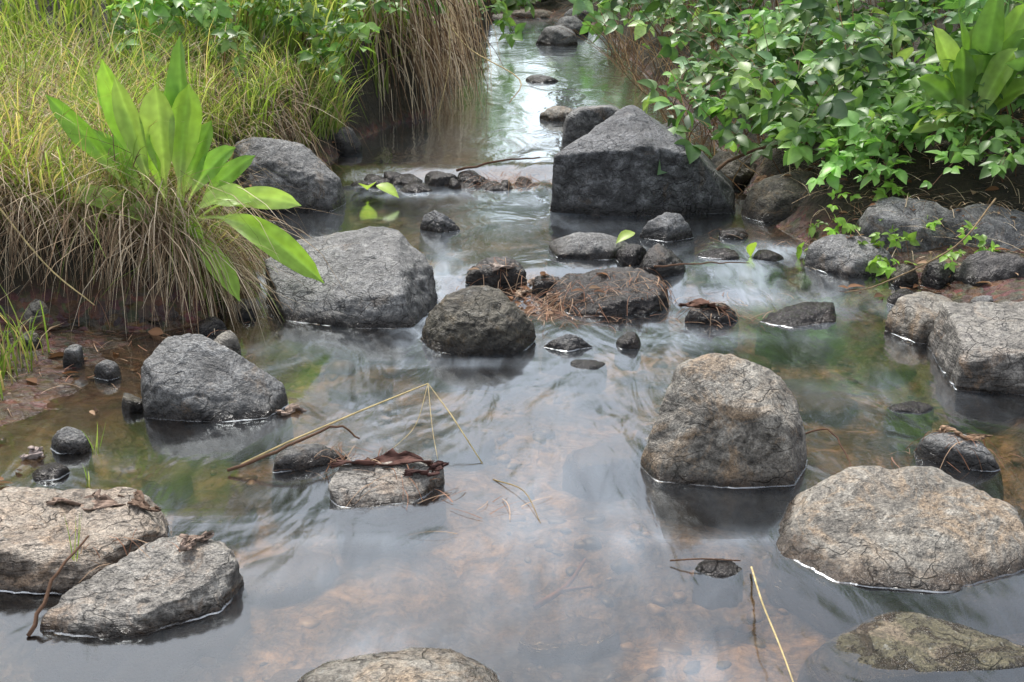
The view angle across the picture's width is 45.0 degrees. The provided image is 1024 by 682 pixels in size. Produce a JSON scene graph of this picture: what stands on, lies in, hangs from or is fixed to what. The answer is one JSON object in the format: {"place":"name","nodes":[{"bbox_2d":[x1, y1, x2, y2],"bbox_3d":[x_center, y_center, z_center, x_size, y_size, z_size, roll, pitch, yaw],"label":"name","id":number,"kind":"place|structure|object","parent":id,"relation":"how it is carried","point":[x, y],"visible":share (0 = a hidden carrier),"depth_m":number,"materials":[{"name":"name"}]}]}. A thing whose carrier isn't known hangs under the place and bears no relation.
{"place":"outdoors","nodes":[
{"label":"outdoors","id":0,"kind":"place"},
{"bbox_2d":[0,0,1023,681],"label":"ground","id":1,"kind":"structure","parent":0,"point":[476,586],"depth_m":3.71,"materials":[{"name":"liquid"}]},
{"bbox_2d":[0,285,56,398],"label":"bank grass","id":2,"kind":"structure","parent":1,"relation":"on","point":[4,363],"depth_m":3.98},
{"bbox_2d":[24,299,49,322],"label":"river rock","id":3,"kind":"object","parent":1,"relation":"on","point":[33,308],"visible":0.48,"depth_m":4.39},
{"bbox_2d":[32,462,73,490],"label":"river rock","id":4,"kind":"object","parent":1,"relation":"on","point":[53,475],"visible":0.74,"depth_m":3.25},
{"bbox_2d":[51,426,94,474],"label":"river rock","id":5,"kind":"object","parent":1,"relation":"on","point":[71,448],"visible":0.88,"depth_m":3.41,"materials":[{"name":"stone"}]},
{"bbox_2d":[63,344,83,367],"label":"river rock","id":6,"kind":"object","parent":1,"relation":"on","point":[73,355],"visible":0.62,"depth_m":4.04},
{"bbox_2d":[0,486,171,641],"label":"slate rock","id":7,"kind":"object","parent":1,"relation":"on","point":[35,551],"visible":0.59,"depth_m":2.77,"materials":[{"name":"stone"}]},
{"bbox_2d":[45,488,125,509],"bbox_3d":[-0.997,0.374,2.906,0.196,0.034,0.068,4,19,11],"label":"bark piece","id":8,"kind":"object","parent":7,"relation":"on","point":[103,501],"visible":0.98,"depth_m":2.90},
{"bbox_2d":[117,490,160,511],"bbox_3d":[-0.880,0.374,2.900,0.134,0.030,0.049,17,26,41],"label":"bark piece","id":9,"kind":"object","parent":7,"relation":"on","point":[138,500],"visible":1,"depth_m":2.89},
{"bbox_2d":[94,359,121,382],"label":"river rock","id":10,"kind":"object","parent":1,"relation":"on","point":[107,371],"visible":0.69,"depth_m":3.94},
{"bbox_2d":[2,264,255,415],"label":"pine needles","id":11,"kind":"object","parent":1,"relation":"on","point":[96,342],"visible":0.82,"depth_m":4.22,"materials":[{"name":"plant"}]},
{"bbox_2d":[0,64,259,299],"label":"bank grass","id":12,"kind":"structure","parent":1,"relation":"on","point":[75,174],"depth_m":4.53,"materials":[{"name":"plant"}]},
{"bbox_2d":[122,393,142,426],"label":"river rock","id":13,"kind":"object","parent":1,"relation":"on","point":[132,409],"visible":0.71,"depth_m":3.69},
{"bbox_2d":[32,534,250,681],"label":"slate rock","id":14,"kind":"object","parent":1,"relation":"on","point":[167,612],"visible":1,"depth_m":2.59,"materials":[{"name":"stone"}]},
{"bbox_2d":[177,530,213,551],"bbox_3d":[-0.695,0.439,2.706,0.072,0.021,0.076,0,19,0],"label":"bark piece","id":15,"kind":"object","parent":14,"relation":"on","point":[187,543],"visible":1,"depth_m":2.71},
{"bbox_2d":[141,460,193,507],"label":"submerged rock","id":16,"kind":"object","parent":1,"relation":"on","point":[169,484],"visible":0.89,"depth_m":3.38,"materials":[{"name":"stone"}]},
{"bbox_2d":[0,19,341,290],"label":"dry grass","id":17,"kind":"structure","parent":1,"relation":"on","point":[54,88],"depth_m":6.06,"materials":[{"name":"plant"}]},
{"bbox_2d":[0,104,349,343],"bbox_3d":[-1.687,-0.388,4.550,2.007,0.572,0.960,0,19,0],"label":"dry grass","id":18,"kind":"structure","parent":1,"relation":"on","point":[149,231],"depth_m":4.43,"materials":[{"name":"plant"}]},
{"bbox_2d":[46,35,323,301],"bbox_3d":[-1.180,-0.627,4.494,1.001,0.920,0.332,0,19,0],"label":"broadleaf plant","id":19,"kind":"object","parent":1,"relation":"on","point":[164,140],"visible":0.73,"depth_m":4.50,"materials":[{"name":"green plant"}]},
{"bbox_2d":[0,0,409,230],"bbox_3d":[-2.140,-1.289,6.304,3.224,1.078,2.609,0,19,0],"label":"bank grass","id":20,"kind":"structure","parent":1,"relation":"on","point":[237,106],"depth_m":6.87,"materials":[{"name":"plant"}]},
{"bbox_2d":[196,316,226,338],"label":"river rock","id":21,"kind":"object","parent":1,"relation":"on","point":[206,326],"visible":0.52,"depth_m":4.38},
{"bbox_2d":[172,497,257,544],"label":"submerged rock","id":22,"kind":"object","parent":1,"relation":"on","point":[231,521],"visible":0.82,"depth_m":3.22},
{"bbox_2d":[141,333,294,461],"bbox_3d":[-0.896,0.146,3.758,0.468,0.342,0.379,0,19,0],"label":"river rock","id":23,"kind":"object","parent":1,"relation":"on","point":[202,395],"visible":0.94,"depth_m":3.64,"materials":[{"name":"stone"}]},
{"bbox_2d":[213,330,242,356],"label":"river rock","id":24,"kind":"object","parent":1,"relation":"on","point":[228,339],"visible":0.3,"depth_m":4.14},
{"bbox_2d":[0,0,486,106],"bbox_3d":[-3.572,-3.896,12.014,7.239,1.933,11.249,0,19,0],"label":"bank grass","id":25,"kind":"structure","parent":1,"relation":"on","point":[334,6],"depth_m":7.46,"materials":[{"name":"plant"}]},
{"bbox_2d":[235,305,257,323],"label":"river rock","id":26,"kind":"object","parent":1,"relation":"on","point":[245,315],"visible":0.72,"depth_m":4.53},
{"bbox_2d":[102,0,448,95],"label":"bramble bush","id":27,"kind":"object","parent":1,"relation":"on","point":[200,11],"visible":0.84,"depth_m":7.04,"materials":[{"name":"green plant"}]},
{"bbox_2d":[233,137,345,237],"bbox_3d":[-1.117,-0.796,6.198,0.594,0.470,0.495,0,19,0],"label":"boulder","id":28,"kind":"object","parent":1,"relation":"on","point":[310,177],"visible":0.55,"depth_m":6.03,"materials":[{"name":"stone"}]},
{"bbox_2d":[239,548,339,606],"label":"submerged rock","id":29,"kind":"object","parent":1,"relation":"on","point":[289,577],"visible":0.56,"depth_m":2.91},
{"bbox_2d":[266,667,314,681],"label":"submerged rock","id":30,"kind":"object","parent":1,"relation":"on","point":[289,675],"visible":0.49,"depth_m":2.53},
{"bbox_2d":[232,24,380,176],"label":"dry grass","id":31,"kind":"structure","parent":1,"relation":"on","point":[295,129],"depth_m":6.86,"materials":[{"name":"plant"}]},
{"bbox_2d":[271,443,348,512],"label":"river rock","id":32,"kind":"object","parent":1,"relation":"on","point":[295,487],"visible":0.84,"depth_m":3.31,"materials":[{"name":"stone"}]},
{"bbox_2d":[330,127,362,154],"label":"river rock","id":33,"kind":"object","parent":1,"relation":"on","point":[343,146],"visible":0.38,"depth_m":7.17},
{"bbox_2d":[265,226,437,361],"bbox_3d":[-0.606,-0.197,4.705,0.678,0.376,0.650,0,19,0],"label":"boulder","id":34,"kind":"object","parent":1,"relation":"on","point":[385,277],"visible":0.87,"depth_m":4.51,"materials":[{"name":"stone"}]},
{"bbox_2d":[328,378,392,410],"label":"submerged rock","id":35,"kind":"object","parent":1,"relation":"on","point":[353,394],"visible":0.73,"depth_m":4.07,"materials":[{"name":"stone"}]},
{"bbox_2d":[328,461,446,554],"bbox_3d":[-0.318,0.421,3.191,0.306,0.181,0.186,-5,20,-15],"label":"slate rock","id":36,"kind":"object","parent":1,"relation":"on","point":[377,519],"visible":0.99,"depth_m":3.13,"materials":[{"name":"stone"}]},
{"bbox_2d":[330,448,434,467],"bbox_3d":[-0.340,0.308,3.225,0.278,0.033,0.071,-2,19,-6],"label":"dead leaf","id":37,"kind":"object","parent":36,"relation":"on","point":[396,458],"visible":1,"depth_m":3.22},
{"bbox_2d":[402,460,448,476],"bbox_3d":[-0.217,0.335,3.191,0.138,0.026,0.045,-11,22,-28],"label":"dead leaf","id":38,"kind":"object","parent":36,"relation":"on","point":[437,466],"visible":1,"depth_m":3.19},
{"bbox_2d":[295,647,505,681],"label":"river rock","id":39,"kind":"object","parent":1,"relation":"on","point":[413,664],"visible":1,"depth_m":2.37,"materials":[{"name":"stone"}]},
{"bbox_2d":[399,183,431,192],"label":"ledge rock","id":40,"kind":"object","parent":1,"relation":"on","point":[415,188],"visible":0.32,"depth_m":6.45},
{"bbox_2d":[328,0,505,126],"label":"dry grass","id":41,"kind":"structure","parent":1,"relation":"on","point":[435,51],"depth_m":8.37,"materials":[{"name":"plant"}]},
{"bbox_2d":[419,210,460,242],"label":"river rock","id":42,"kind":"object","parent":1,"relation":"on","point":[435,221],"visible":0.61,"depth_m":5.65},
{"bbox_2d":[426,172,457,186],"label":"ledge rock","id":43,"kind":"object","parent":1,"relation":"on","point":[438,179],"visible":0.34,"depth_m":6.60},
{"bbox_2d":[431,430,495,469],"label":"submerged rock","id":44,"kind":"object","parent":1,"relation":"on","point":[455,450],"visible":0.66,"depth_m":3.65,"materials":[{"name":"stone"}]},
{"bbox_2d":[457,170,485,184],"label":"ledge rock","id":45,"kind":"object","parent":1,"relation":"on","point":[462,177],"visible":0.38,"depth_m":6.63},
{"bbox_2d":[417,285,538,390],"bbox_3d":[-0.119,-0.029,4.295,0.429,0.330,0.342,0,19,0],"label":"river rock","id":46,"kind":"object","parent":1,"relation":"on","point":[482,337],"visible":1,"depth_m":4.19,"materials":[{"name":"stone"}]},
{"bbox_2d":[465,256,528,313],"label":"river rock","id":47,"kind":"object","parent":1,"relation":"on","point":[492,279],"visible":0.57,"depth_m":4.86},
{"bbox_2d":[459,0,540,48],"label":"bramble bush","id":48,"kind":"object","parent":1,"relation":"on","point":[506,19],"visible":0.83,"depth_m":11.16,"materials":[{"name":"green plant"}]},
{"bbox_2d":[0,90,1023,482],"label":"leaf litter","id":49,"kind":"object","parent":1,"relation":"on","point":[160,332],"visible":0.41,"depth_m":4.78,"materials":[{"name":"plant"}]},
{"bbox_2d":[512,9,552,17],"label":"river rock","id":50,"kind":"object","parent":1,"relation":"on","point":[521,13],"visible":0.38,"depth_m":16.79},
{"bbox_2d":[531,275,559,315],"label":"river rock","id":51,"kind":"object","parent":1,"relation":"on","point":[541,283],"visible":0.52,"depth_m":4.78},
{"bbox_2d":[539,106,572,120],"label":"river rock","id":52,"kind":"object","parent":1,"relation":"on","point":[556,113],"visible":0.45,"depth_m":8.38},
{"bbox_2d":[536,25,577,45],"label":"river rock","id":53,"kind":"object","parent":1,"relation":"on","point":[557,35],"visible":0.68,"depth_m":13.18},
{"bbox_2d":[541,334,593,377],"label":"river rock","id":54,"kind":"object","parent":1,"relation":"on","point":[560,353],"visible":0.88,"depth_m":4.22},
{"bbox_2d":[517,617,620,663],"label":"submerged rock","id":55,"kind":"object","parent":1,"relation":"on","point":[584,640],"visible":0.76,"depth_m":2.69,"materials":[{"name":"stone"}]},
{"bbox_2d":[557,16,587,33],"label":"river rock","id":56,"kind":"object","parent":1,"relation":"on","point":[574,23],"visible":0.35,"depth_m":14.48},
{"bbox_2d":[547,232,627,278],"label":"river rock","id":57,"kind":"object","parent":1,"relation":"on","point":[601,249],"visible":0.63,"depth_m":5.21,"materials":[{"name":"stone"}]},
{"bbox_2d":[569,359,606,393],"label":"river rock","id":58,"kind":"object","parent":1,"relation":"on","point":[587,375],"visible":1,"depth_m":4.06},
{"bbox_2d":[561,105,619,150],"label":"boulder","id":59,"kind":"object","parent":1,"relation":"on","point":[581,121],"visible":0.27,"depth_m":6.73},
{"bbox_2d":[562,439,645,497],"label":"submerged rock","id":60,"kind":"object","parent":1,"relation":"on","point":[607,469],"visible":0.85,"depth_m":3.44,"materials":[{"name":"stone"}]},
{"bbox_2d":[541,266,669,346],"bbox_3d":[0.356,-0.131,4.737,0.488,0.235,0.379,0,19,0],"label":"slate rock","id":61,"kind":"object","parent":1,"relation":"on","point":[650,330],"visible":0.84,"depth_m":4.62,"materials":[{"name":"stone"}]},
{"bbox_2d":[577,0,669,43],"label":"bramble bush","id":62,"kind":"object","parent":1,"relation":"on","point":[604,4],"visible":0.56,"depth_m":12.16,"materials":[{"name":"green plant"}]},
{"bbox_2d":[614,331,640,370],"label":"river rock","id":63,"kind":"object","parent":1,"relation":"on","point":[627,351],"visible":1,"depth_m":4.23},
{"bbox_2d":[615,244,646,268],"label":"river rock","id":64,"kind":"object","parent":1,"relation":"on","point":[632,255],"visible":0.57,"depth_m":5.11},
{"bbox_2d":[549,105,735,230],"bbox_3d":[0.656,-0.869,6.186,0.956,0.617,0.689,0,19,0],"label":"boulder","id":65,"kind":"object","parent":1,"relation":"on","point":[608,166],"visible":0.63,"depth_m":5.93,"materials":[{"name":"stone"}]},
{"bbox_2d":[639,243,686,298],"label":"river rock","id":66,"kind":"object","parent":1,"relation":"on","point":[674,277],"visible":0.78,"depth_m":5.00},
{"bbox_2d":[639,212,693,262],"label":"river rock","id":67,"kind":"object","parent":1,"relation":"on","point":[668,227],"visible":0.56,"depth_m":5.50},
{"bbox_2d":[518,0,853,191],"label":"dead stems","id":68,"kind":"object","parent":1,"relation":"on","point":[711,44],"visible":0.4,"depth_m":8.87,"materials":[{"name":"plant"}]},
{"bbox_2d":[682,303,738,352],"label":"slate rock","id":69,"kind":"object","parent":1,"relation":"on","point":[703,336],"visible":0.94,"depth_m":4.50,"materials":[{"name":"stone"}]},
{"bbox_2d":[678,298,728,309],"bbox_3d":[0.702,-0.136,4.522,0.182,0.033,0.068,8,21,23],"label":"bark piece","id":70,"kind":"object","parent":69,"relation":"on","point":[698,302],"visible":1,"depth_m":4.53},
{"bbox_2d":[695,248,739,282],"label":"river rock","id":71,"kind":"object","parent":1,"relation":"on","point":[721,273],"visible":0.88,"depth_m":5.21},
{"bbox_2d":[692,558,743,609],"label":"river rock","id":72,"kind":"object","parent":1,"relation":"on","point":[718,584],"visible":1,"depth_m":2.79,"materials":[{"name":"stone"}]},
{"bbox_2d":[636,353,806,532],"bbox_3d":[0.572,0.244,3.356,0.470,0.421,0.417,0,19,0],"label":"river rock","id":73,"kind":"object","parent":1,"relation":"on","point":[725,448],"visible":0.98,"depth_m":3.22,"materials":[{"name":"stone"}]},
{"bbox_2d":[717,227,747,257],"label":"river rock","id":74,"kind":"object","parent":1,"relation":"on","point":[728,232],"visible":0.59,"depth_m":5.53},
{"bbox_2d":[711,151,756,188],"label":"river rock","id":75,"kind":"object","parent":1,"relation":"on","point":[744,175],"visible":0.36,"depth_m":6.56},
{"bbox_2d":[723,352,771,369],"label":"submerged rock","id":76,"kind":"object","parent":1,"relation":"on","point":[762,361],"visible":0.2,"depth_m":4.19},
{"bbox_2d":[568,0,939,63],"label":"bramble bush","id":77,"kind":"object","parent":1,"relation":"on","point":[682,15],"visible":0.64,"depth_m":8.79,"materials":[{"name":"green plant"}]},
{"bbox_2d":[751,249,783,280],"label":"river rock","id":78,"kind":"object","parent":1,"relation":"on","point":[767,273],"visible":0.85,"depth_m":5.19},
{"bbox_2d":[741,171,814,222],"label":"boulder","id":79,"kind":"object","parent":1,"relation":"on","point":[766,200],"visible":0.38,"depth_m":5.83,"materials":[{"name":"stone"}]},
{"bbox_2d":[755,302,836,361],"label":"slate rock","id":80,"kind":"object","parent":1,"relation":"on","point":[801,331],"visible":1,"depth_m":4.49,"materials":[{"name":"stone"}]},
{"bbox_2d":[796,394,857,425],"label":"submerged rock","id":81,"kind":"object","parent":1,"relation":"on","point":[833,409],"visible":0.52,"depth_m":3.92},
{"bbox_2d":[636,0,1023,174],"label":"bramble bush","id":82,"kind":"object","parent":1,"relation":"on","point":[867,60],"visible":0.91,"depth_m":6.29,"materials":[{"name":"green plant"}]},
{"bbox_2d":[801,234,893,293],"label":"river rock","id":83,"kind":"object","parent":1,"relation":"on","point":[833,262],"visible":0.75,"depth_m":5.02,"materials":[{"name":"stone"}]},
{"bbox_2d":[722,0,1023,168],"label":"bramble bush","id":84,"kind":"object","parent":1,"relation":"on","point":[868,109],"visible":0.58,"depth_m":5.59,"materials":[{"name":"green plant"}]},
{"bbox_2d":[866,359,916,387],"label":"submerged rock","id":85,"kind":"object","parent":1,"relation":"on","point":[888,373],"visible":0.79,"depth_m":4.19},
{"bbox_2d":[760,108,1023,268],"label":"dry grass","id":86,"kind":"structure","parent":1,"relation":"on","point":[893,141],"depth_m":5.29,"materials":[{"name":"plant"}]},
{"bbox_2d":[765,466,1023,635],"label":"river rock","id":87,"kind":"object","parent":1,"relation":"on","point":[855,546],"visible":0.94,"depth_m":2.82,"materials":[{"name":"stone"}]},
{"bbox_2d":[796,178,999,278],"bbox_3d":[1.608,-0.466,5.113,0.804,0.318,0.627,7,20,20],"label":"seedling plant","id":88,"kind":"object","parent":1,"relation":"on","point":[874,264],"visible":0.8,"depth_m":5.04,"materials":[{"name":"green plant"}]},
{"bbox_2d":[885,288,915,316],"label":"river rock","id":89,"kind":"object","parent":1,"relation":"on","point":[892,298],"visible":0.33,"depth_m":4.69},
{"bbox_2d":[854,196,949,252],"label":"boulder","id":90,"kind":"object","parent":1,"relation":"on","point":[868,223],"visible":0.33,"depth_m":5.16,"materials":[{"name":"stone"}]},
{"bbox_2d":[889,263,918,289],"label":"river rock","id":91,"kind":"object","parent":1,"relation":"on","point":[909,279],"visible":0.64,"depth_m":4.87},
{"bbox_2d":[883,401,933,440],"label":"river rock","id":92,"kind":"object","parent":1,"relation":"on","point":[911,420],"visible":0.98,"depth_m":3.70,"materials":[{"name":"stone"}]},
{"bbox_2d":[797,610,1023,681],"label":"submerged rock","id":93,"kind":"object","parent":1,"relation":"on","point":[898,646],"visible":1,"depth_m":2.48,"materials":[{"name":"stone"}]},
{"bbox_2d":[806,100,1023,191],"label":"bramble bush","id":94,"kind":"object","parent":1,"relation":"on","point":[867,144],"visible":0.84,"depth_m":5.30,"materials":[{"name":"green plant"}]},
{"bbox_2d":[883,291,952,352],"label":"river rock","id":95,"kind":"object","parent":1,"relation":"on","point":[909,323],"visible":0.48,"depth_m":4.34,"materials":[{"name":"stone"}]},
{"bbox_2d":[844,198,995,292],"bbox_3d":[1.632,-0.363,4.767,0.834,0.265,0.123,-12,22,-31],"label":"bramble cane","id":96,"kind":"object","parent":1,"relation":"on","point":[976,224],"visible":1,"depth_m":4.71,"materials":[{"name":"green plant"}]},
{"bbox_2d":[921,260,955,289],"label":"river rock","id":97,"kind":"object","parent":1,"relation":"on","point":[935,275],"visible":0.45,"depth_m":4.84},
{"bbox_2d":[909,432,1003,500],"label":"river rock","id":98,"kind":"object","parent":1,"relation":"on","point":[932,451],"visible":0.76,"depth_m":3.31,"materials":[{"name":"stone"}]},
{"bbox_2d":[889,431,1023,472],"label":"pine needles","id":99,"kind":"object","parent":98,"relation":"on","point":[957,450],"visible":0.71,"depth_m":3.32,"materials":[{"name":"plant"}]},
{"bbox_2d":[935,425,991,440],"bbox_3d":[1.220,0.253,3.342,0.147,0.024,0.039,9,21,25],"label":"bark piece","id":100,"kind":"object","parent":98,"relation":"on","point":[946,428],"visible":1,"depth_m":3.33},
{"bbox_2d":[910,0,1023,145],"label":"broadleaf plant","id":101,"kind":"object","parent":1,"relation":"on","point":[997,31],"visible":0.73,"depth_m":5.33,"materials":[{"name":"green plant"}]},
{"bbox_2d":[925,301,1023,428],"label":"river rock","id":102,"kind":"object","parent":1,"relation":"on","point":[974,351],"visible":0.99,"depth_m":3.88,"materials":[{"name":"stone"}]},
{"bbox_2d":[940,204,1023,250],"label":"boulder","id":103,"kind":"object","parent":1,"relation":"on","point":[998,230],"visible":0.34,"depth_m":5.10,"materials":[{"name":"stone"}]},
{"bbox_2d":[954,250,1023,286],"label":"river rock","id":104,"kind":"object","parent":1,"relation":"on","point":[979,266],"visible":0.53,"depth_m":4.77,"materials":[{"name":"stone"}]},
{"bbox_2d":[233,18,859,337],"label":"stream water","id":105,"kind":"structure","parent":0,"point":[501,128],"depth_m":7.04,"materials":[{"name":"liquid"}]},
{"bbox_2d":[19,445,45,460],"bbox_3d":[-1.307,0.307,3.389,0.064,0.028,0.086,0,19,0],"label":"bark piece","id":106,"kind":"object","parent":105,"relation":"on","point":[35,452],"visible":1,"depth_m":3.37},
{"bbox_2d":[26,535,88,636],"bbox_3d":[-0.965,0.516,2.622,0.019,0.120,0.231,5,20,15],"label":"twig","id":107,"kind":"object","parent":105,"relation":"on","point":[36,616],"visible":1,"depth_m":2.59,"materials":[{"name":"wood"}]},
{"bbox_2d":[227,425,359,471],"bbox_3d":[-0.587,0.288,3.328,0.363,0.076,0.045,-10,21,-26],"label":"twig","id":108,"kind":"object","parent":105,"relation":"on","point":[278,450],"visible":1,"depth_m":3.29,"materials":[{"name":"wood"}]},
{"bbox_2d":[241,383,482,463],"bbox_3d":[-0.410,0.232,3.417,0.645,0.139,0.265,-2,19,-4],"label":"dry reed stem","id":109,"kind":"object","parent":105,"relation":"on","point":[296,438],"visible":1,"depth_m":3.40,"materials":[{"name":"beige plant"}]},
{"bbox_2d":[533,558,586,609],"bbox_3d":[0.120,0.543,2.771,0.036,0.023,0.236,11,22,30],"label":"twig","id":110,"kind":"object","parent":105,"relation":"on","point":[537,605],"visible":1,"depth_m":2.72,"materials":[{"name":"wood"}]},
{"bbox_2d":[503,275,626,333],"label":"pine needles","id":111,"kind":"object","parent":105,"relation":"on","point":[549,305],"visible":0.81,"depth_m":4.62,"materials":[{"name":"plant"}]},
{"bbox_2d":[515,263,690,332],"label":"pine needles","id":112,"kind":"object","parent":105,"relation":"on","point":[619,293],"visible":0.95,"depth_m":4.65,"materials":[{"name":"plant"}]},
{"bbox_2d":[751,566,793,681],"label":"dry reed stem","id":113,"kind":"object","parent":105,"relation":"on","point":[770,622],"visible":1,"depth_m":2.48,"materials":[{"name":"yellow plant"}]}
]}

